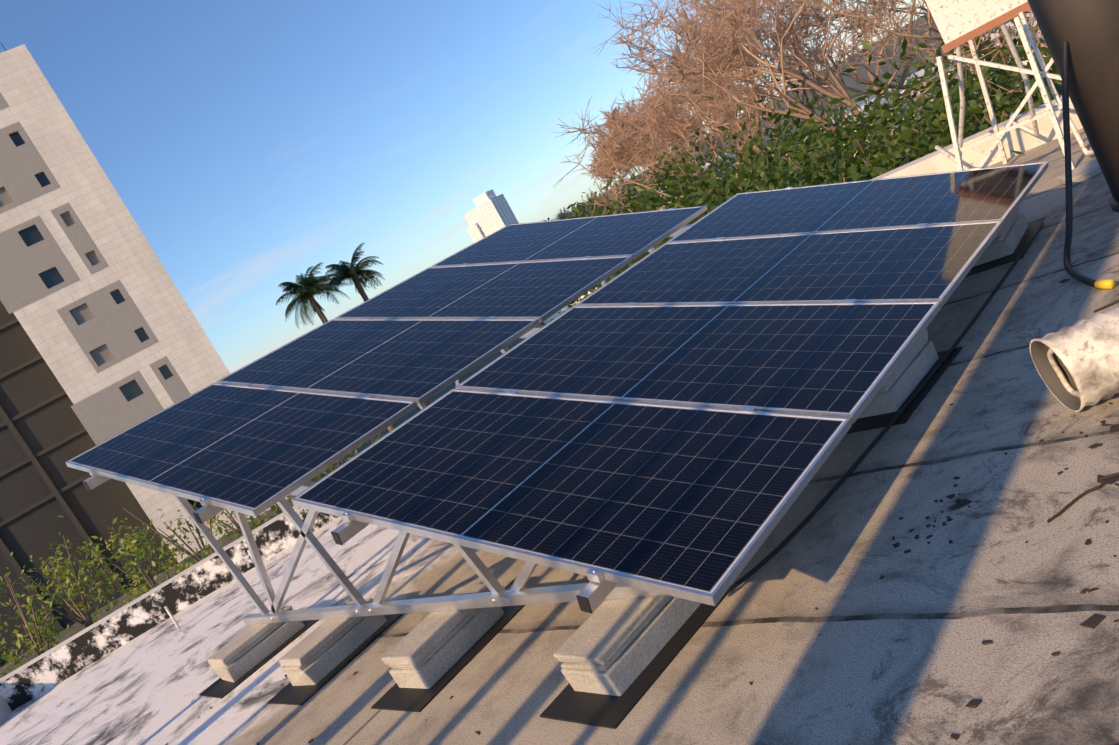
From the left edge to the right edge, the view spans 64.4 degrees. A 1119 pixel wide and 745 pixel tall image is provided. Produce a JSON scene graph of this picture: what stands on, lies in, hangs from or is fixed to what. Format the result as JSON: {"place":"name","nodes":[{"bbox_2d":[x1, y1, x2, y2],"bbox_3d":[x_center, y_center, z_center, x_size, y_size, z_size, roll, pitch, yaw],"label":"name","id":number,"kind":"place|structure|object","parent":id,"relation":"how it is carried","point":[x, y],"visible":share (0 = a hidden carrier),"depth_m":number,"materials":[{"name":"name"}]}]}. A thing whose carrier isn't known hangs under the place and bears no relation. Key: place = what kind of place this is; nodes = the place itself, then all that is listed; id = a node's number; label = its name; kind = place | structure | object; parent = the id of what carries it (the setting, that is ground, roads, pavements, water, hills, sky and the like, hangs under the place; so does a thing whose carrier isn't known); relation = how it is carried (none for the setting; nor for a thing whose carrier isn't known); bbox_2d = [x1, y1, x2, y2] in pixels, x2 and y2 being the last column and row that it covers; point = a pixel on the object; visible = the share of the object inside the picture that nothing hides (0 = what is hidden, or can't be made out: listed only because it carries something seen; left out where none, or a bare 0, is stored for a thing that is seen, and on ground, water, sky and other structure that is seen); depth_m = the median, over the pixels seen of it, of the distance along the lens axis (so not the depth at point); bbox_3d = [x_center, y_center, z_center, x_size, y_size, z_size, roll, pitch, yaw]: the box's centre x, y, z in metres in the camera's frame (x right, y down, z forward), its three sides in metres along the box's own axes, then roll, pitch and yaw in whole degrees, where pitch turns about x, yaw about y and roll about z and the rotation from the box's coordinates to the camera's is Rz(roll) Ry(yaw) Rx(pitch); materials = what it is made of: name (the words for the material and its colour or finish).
{"place":"outdoors","nodes":[
{"label":"outdoors","id":0,"kind":"place"},
{"bbox_2d":[0,43,293,562],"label":"apartment tower","id":1,"kind":"structure","parent":0,"point":[92,300],"depth_m":60.28,"materials":[{"name":"concrete"}]},
{"bbox_2d":[0,0,926,373],"label":"sky","id":2,"kind":"structure","parent":0,"point":[253,145],"materials":[{"name":"blue"}]},
{"bbox_2d":[464,189,518,242],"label":"distant tower","id":3,"kind":"structure","parent":0,"point":[491,213],"depth_m":601.74,"materials":[{"name":"white concrete"}]},
{"bbox_2d":[312,10,1028,481],"bbox_3d":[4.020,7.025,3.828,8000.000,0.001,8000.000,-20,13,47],"label":"ground","id":4,"kind":"structure","parent":0,"point":[854,84],"depth_m":261.21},
{"bbox_2d":[0,301,177,666],"bbox_3d":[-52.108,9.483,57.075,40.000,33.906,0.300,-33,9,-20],"label":"dark building","id":5,"kind":"structure","parent":4,"relation":"on","point":[44,436],"depth_m":63.53,"materials":[{"name":"concrete"}]},
{"bbox_2d":[0,495,295,676],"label":"coping","id":6,"kind":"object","parent":4,"relation":"on","point":[226,541],"depth_m":28.69,"materials":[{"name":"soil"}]},
{"bbox_2d":[0,424,392,677],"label":"bushes","id":7,"kind":"object","parent":6,"relation":"on","point":[84,621],"visible":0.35,"depth_m":11.51,"materials":[{"name":"green plant"}]},
{"bbox_2d":[276,243,430,431],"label":"palm trees","id":8,"kind":"object","parent":4,"relation":"on","point":[309,287],"visible":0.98,"depth_m":70.25,"materials":[{"name":"green plant"}]},
{"bbox_2d":[0,128,1118,744],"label":"roof slab","id":9,"kind":"structure","parent":4,"relation":"on","point":[898,654],"depth_m":3.37,"materials":[{"name":"grey concrete"}]},
{"bbox_2d":[0,506,338,723],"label":"parapet","id":10,"kind":"structure","parent":9,"relation":"on","point":[84,648],"depth_m":8.88,"materials":[{"name":"paint"}]},
{"bbox_2d":[164,550,252,629],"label":"small pipes","id":11,"kind":"object","parent":9,"relation":"on","point":[172,617],"visible":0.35,"depth_m":8.13,"materials":[{"name":"white paint"}]},
{"bbox_2d":[82,217,1044,728],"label":"rubber mats","id":12,"kind":"object","parent":9,"relation":"on","point":[592,709],"visible":0.38,"depth_m":4.12,"materials":[{"name":"black rubber"}]},
{"bbox_2d":[207,206,1027,695],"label":"concrete blocks","id":13,"kind":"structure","parent":9,"relation":"on","point":[615,646],"depth_m":4.23,"materials":[{"name":"grey concrete"}]},
{"bbox_2d":[84,208,691,624],"bbox_3d":[-0.020,-0.251,5.892,4.370,1.462,4.836,-20,13,47],"label":"support frame","id":14,"kind":"object","parent":13,"relation":"on","point":[596,594],"visible":0.17,"depth_m":4.76,"materials":[{"name":"metal"}]},
{"bbox_2d":[65,162,1048,620],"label":"solar panels","id":15,"kind":"object","parent":14,"relation":"on","point":[679,414],"visible":0.92,"depth_m":4.71,"materials":[{"name":"glass"}]},
{"bbox_2d":[165,237,1118,744],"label":"roof debris","id":16,"kind":"object","parent":9,"relation":"on","point":[1093,621],"visible":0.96,"depth_m":2.85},
{"bbox_2d":[871,96,1082,179],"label":"parapet","id":17,"kind":"structure","parent":9,"relation":"on","point":[1015,139],"depth_m":8.50,"materials":[{"name":"paint"}]},
{"bbox_2d":[925,0,1093,170],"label":"support frame","id":18,"kind":"object","parent":9,"relation":"on","point":[959,23],"visible":0.85,"depth_m":7.10,"materials":[{"name":"white paint"}]},
{"bbox_2d":[1027,0,1118,211],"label":"water tank","id":19,"kind":"object","parent":9,"relation":"on","point":[1088,30],"visible":1,"depth_m":4.99,"materials":[{"name":"black paint"}]},
{"bbox_2d":[1029,307,1118,411],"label":"flexible duct","id":20,"kind":"object","parent":9,"relation":"on","point":[1076,365],"visible":1,"depth_m":3.22,"materials":[{"name":"plastic"}]},
{"bbox_2d":[1057,158,1101,186],"bbox_3d":[3.832,-1.466,6.365,0.420,0.060,0.300,-26,9,19],"label":"pipe","id":21,"kind":"object","parent":9,"relation":"on","point":[1086,171],"visible":0.5,"depth_m":6.29,"materials":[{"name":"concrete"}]},
{"bbox_2d":[1062,41,1115,288],"bbox_3d":[2.647,-1.094,4.725,0.329,1.058,1.306,-21,12,43],"label":"black cable","id":22,"kind":"object","parent":9,"relation":"on","point":[1098,284],"visible":0.98,"depth_m":5.00,"materials":[{"name":"black rubber"}]},
{"bbox_2d":[543,13,1051,324],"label":"houses","id":23,"kind":"structure","parent":4,"relation":"on","point":[920,73],"depth_m":41.65,"materials":[{"name":"white paint"}]},
{"bbox_2d":[539,16,1061,324],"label":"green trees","id":24,"kind":"object","parent":4,"relation":"on","point":[827,160],"visible":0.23,"depth_m":18.25,"materials":[{"name":"green plant"}]},
{"bbox_2d":[552,0,1060,219],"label":"bare trees","id":25,"kind":"object","parent":4,"relation":"on","point":[659,120],"visible":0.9,"depth_m":29.89,"materials":[{"name":"brown plant"}]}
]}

